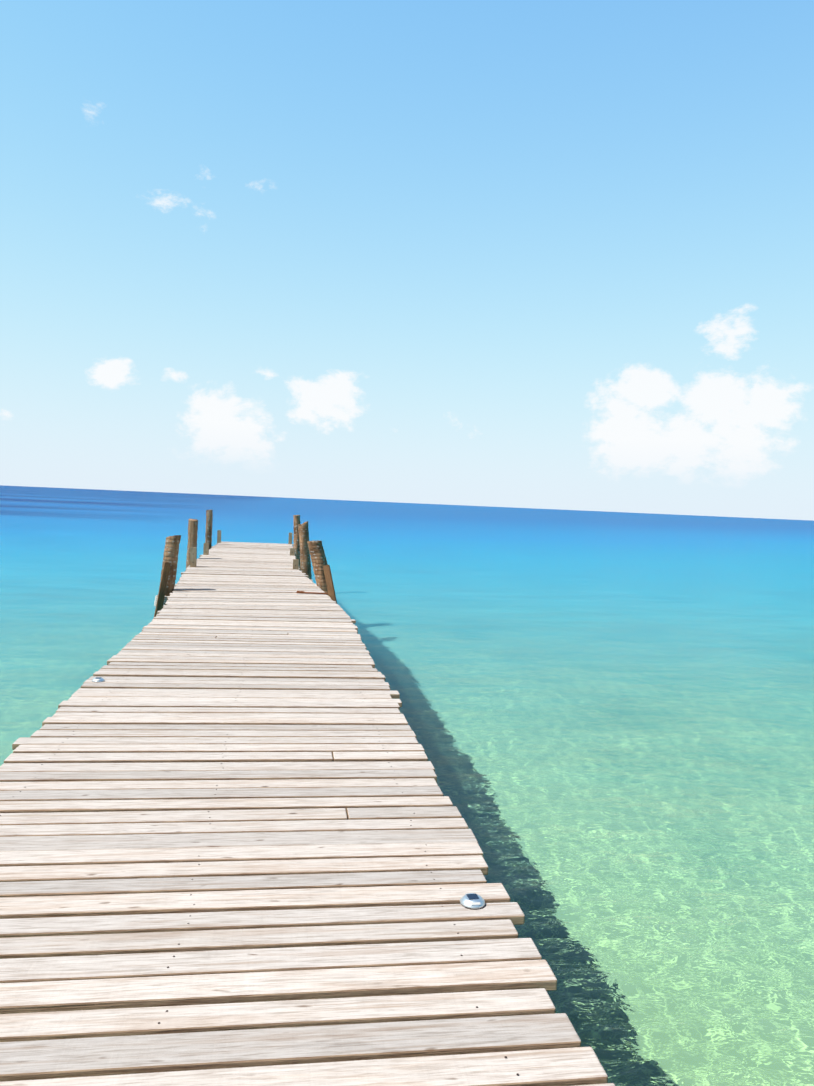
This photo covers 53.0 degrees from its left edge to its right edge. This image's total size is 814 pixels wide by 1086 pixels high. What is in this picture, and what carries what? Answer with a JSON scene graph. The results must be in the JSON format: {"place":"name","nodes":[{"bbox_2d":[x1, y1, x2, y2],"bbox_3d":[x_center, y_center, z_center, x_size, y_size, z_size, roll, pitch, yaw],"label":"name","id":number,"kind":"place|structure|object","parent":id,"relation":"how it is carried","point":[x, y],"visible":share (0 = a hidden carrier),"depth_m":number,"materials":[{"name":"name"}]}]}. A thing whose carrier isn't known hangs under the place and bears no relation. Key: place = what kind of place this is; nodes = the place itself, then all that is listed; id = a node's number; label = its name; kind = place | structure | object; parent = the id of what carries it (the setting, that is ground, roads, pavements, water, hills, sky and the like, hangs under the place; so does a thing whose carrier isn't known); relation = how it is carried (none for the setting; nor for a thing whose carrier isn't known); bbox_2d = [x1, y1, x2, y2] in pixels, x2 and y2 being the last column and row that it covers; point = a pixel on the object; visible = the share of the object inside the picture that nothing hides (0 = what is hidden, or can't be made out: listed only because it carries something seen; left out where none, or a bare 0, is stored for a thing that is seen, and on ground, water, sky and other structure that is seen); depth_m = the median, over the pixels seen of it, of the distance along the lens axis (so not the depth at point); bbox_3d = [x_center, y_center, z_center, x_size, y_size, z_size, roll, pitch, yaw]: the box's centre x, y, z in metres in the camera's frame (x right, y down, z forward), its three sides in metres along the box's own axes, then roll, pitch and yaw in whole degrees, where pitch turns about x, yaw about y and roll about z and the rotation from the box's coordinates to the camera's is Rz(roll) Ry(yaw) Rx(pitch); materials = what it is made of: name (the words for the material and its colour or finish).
{"place":"outdoors","nodes":[
{"label":"outdoors","id":0,"kind":"place"},
{"bbox_2d":[0,485,813,1085],"bbox_3d":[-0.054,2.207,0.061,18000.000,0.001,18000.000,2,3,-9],"label":"sea water","id":1,"kind":"structure","parent":0,"point":[608,717],"depth_m":9.54,"materials":[{"name":"teal liquid"}]},
{"bbox_2d":[154,562,170,616],"bbox_3d":[-3.958,1.044,13.022,0.100,1.490,0.045,12,-5,-34],"label":"board","id":2,"kind":"object","parent":1,"relation":"in","point":[163,586],"visible":0.58,"depth_m":13.03,"materials":[{"name":"brown wood"}]},
{"bbox_2d":[186,519,197,567],"bbox_3d":[-5.296,0.651,19.996,0.283,2.492,0.254,2,3,-9],"label":"wooden post","id":3,"kind":"object","parent":1,"relation":"in","point":[192,531],"visible":0.33,"depth_m":19.87,"materials":[{"name":"brown wood"}]},
{"bbox_2d":[205,510,212,548],"bbox_3d":[-6.282,0.254,25.800,0.232,2.627,0.229,2,3,-9],"label":"wooden post","id":4,"kind":"object","parent":1,"relation":"on","point":[209,521],"visible":0.46,"depth_m":25.68,"materials":[{"name":"brown wood"}]},
{"bbox_2d":[293,515,299,567],"bbox_3d":[-3.408,0.421,25.286,0.321,2.593,0.242,2,3,-9],"label":"wooden post","id":5,"kind":"object","parent":1,"relation":"on","point":[296,522],"visible":0.38,"depth_m":25.16,"materials":[{"name":"brown wood"}]},
{"bbox_2d":[298,521,311,579],"bbox_3d":[-2.453,0.742,19.867,0.483,2.567,0.262,3,3,2],"label":"wooden post","id":6,"kind":"object","parent":1,"relation":"on","point":[305,560],"visible":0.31,"depth_m":19.75,"materials":[{"name":"brown wood"}]},
{"bbox_2d":[307,540,328,595],"bbox_3d":[-1.416,1.133,14.976,0.925,2.358,0.329,3,3,4],"label":"wooden post","id":7,"kind":"object","parent":1,"relation":"on","point":[317,557],"visible":0.27,"depth_m":14.82,"materials":[{"name":"brown wood"}]},
{"bbox_2d":[323,565,336,603],"bbox_3d":[-1.184,1.127,13.459,0.110,1.550,0.045,-12,-2,12],"label":"board","id":8,"kind":"object","parent":1,"relation":"on","point":[329,581],"visible":0.44,"depth_m":13.46,"materials":[{"name":"brown wood"}]},
{"bbox_3d":[-2.586,1.061,12.959,3.218,0.360,30.770,2,3,-9],"label":"pier subframe","id":9,"kind":"object","parent":1,"relation":"on","visible":0},
{"bbox_2d":[190,547,196,566],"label":"block","id":10,"kind":"structure","parent":9,"relation":"attached to","point":[193,556],"depth_m":17.69,"materials":[{"name":"black"}]},
{"bbox_2d":[203,543,208,554],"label":"block","id":11,"kind":"structure","parent":9,"relation":"attached to","point":[206,549],"depth_m":21.27,"materials":[{"name":"black"}]},
{"bbox_2d":[288,533,291,543],"bbox_3d":[-4.016,0.014,28.054,0.120,0.740,0.102,2,3,-9],"label":"post","id":12,"kind":"object","parent":9,"relation":"attached to","point":[290,539],"visible":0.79,"depth_m":28.00,"materials":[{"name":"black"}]},
{"bbox_2d":[0,542,614,1085],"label":"pier deck","id":13,"kind":"structure","parent":9,"relation":"on","point":[316,934],"depth_m":3.34,"materials":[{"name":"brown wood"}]},
{"bbox_2d":[92,677,104,681],"bbox_3d":[-2.562,1.131,6.772,0.102,0.025,0.102,2,3,-6],"label":"solar dock light","id":14,"kind":"object","parent":13,"relation":"on","point":[98,679],"visible":1,"depth_m":6.74,"materials":[{"name":"silver metal"}]},
{"bbox_2d":[217,530,220,543],"bbox_3d":[-6.237,-0.044,27.076,0.120,0.760,0.102,2,3,-9],"label":"post","id":15,"kind":"object","parent":13,"relation":"on","point":[218,536],"visible":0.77,"depth_m":27.02,"materials":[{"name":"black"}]},
{"bbox_2d":[0,550,518,1074],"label":"deck nails","id":16,"kind":"object","parent":13,"relation":"on","point":[214,794],"visible":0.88,"depth_m":4.25,"materials":[{"name":"brown"}]},
{"bbox_2d":[290,548,294,555],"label":"block","id":17,"kind":"structure","parent":13,"relation":"attached to","point":[292,551],"depth_m":22.50,"materials":[{"name":"black"}]},
{"bbox_2d":[293,559,298,569],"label":"block","id":18,"kind":"structure","parent":13,"relation":"attached to","point":[295,563],"depth_m":18.23,"materials":[{"name":"black"}]},
{"bbox_2d":[296,591,327,593],"bbox_3d":[-1.585,0.830,13.680,0.540,0.032,0.060,2,3,-3],"label":"rusty strap","id":19,"kind":"object","parent":13,"relation":"on","point":[310,592],"visible":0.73,"depth_m":13.65,"materials":[{"name":"brown metal"}]},
{"bbox_2d":[460,893,484,908],"bbox_3d":[0.263,1.426,3.266,0.102,0.025,0.102,2,3,-13],"label":"solar dock light","id":20,"kind":"object","parent":13,"relation":"on","point":[472,900],"visible":0.98,"depth_m":3.24,"materials":[{"name":"silver metal"}]},
{"bbox_2d":[0,0,813,520],"label":"sky","id":21,"kind":"structure","parent":0,"point":[537,254],"materials":[{"name":"blue"}]},
{"label":"seabed sand","id":22,"kind":"object","parent":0,"visible":0},
{"bbox_2d":[159,535,180,605],"bbox_3d":[-3.985,1.070,13.317,0.497,2.425,0.297,2,3,-9],"label":"wooden post","id":23,"kind":"object","parent":22,"relation":"on","point":[171,550],"visible":0.25,"depth_m":13.23,"materials":[{"name":"brown wood"}]},
{"bbox_2d":[154,595,167,605],"bbox_3d":[-3.958,0.943,13.324,0.328,0.192,0.314,2,3,-9],"label":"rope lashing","id":24,"kind":"object","parent":23,"relation":"attached to","point":[156,597],"visible":0.25,"depth_m":13.20,"materials":[{"name":"grey fabric"}]}
]}

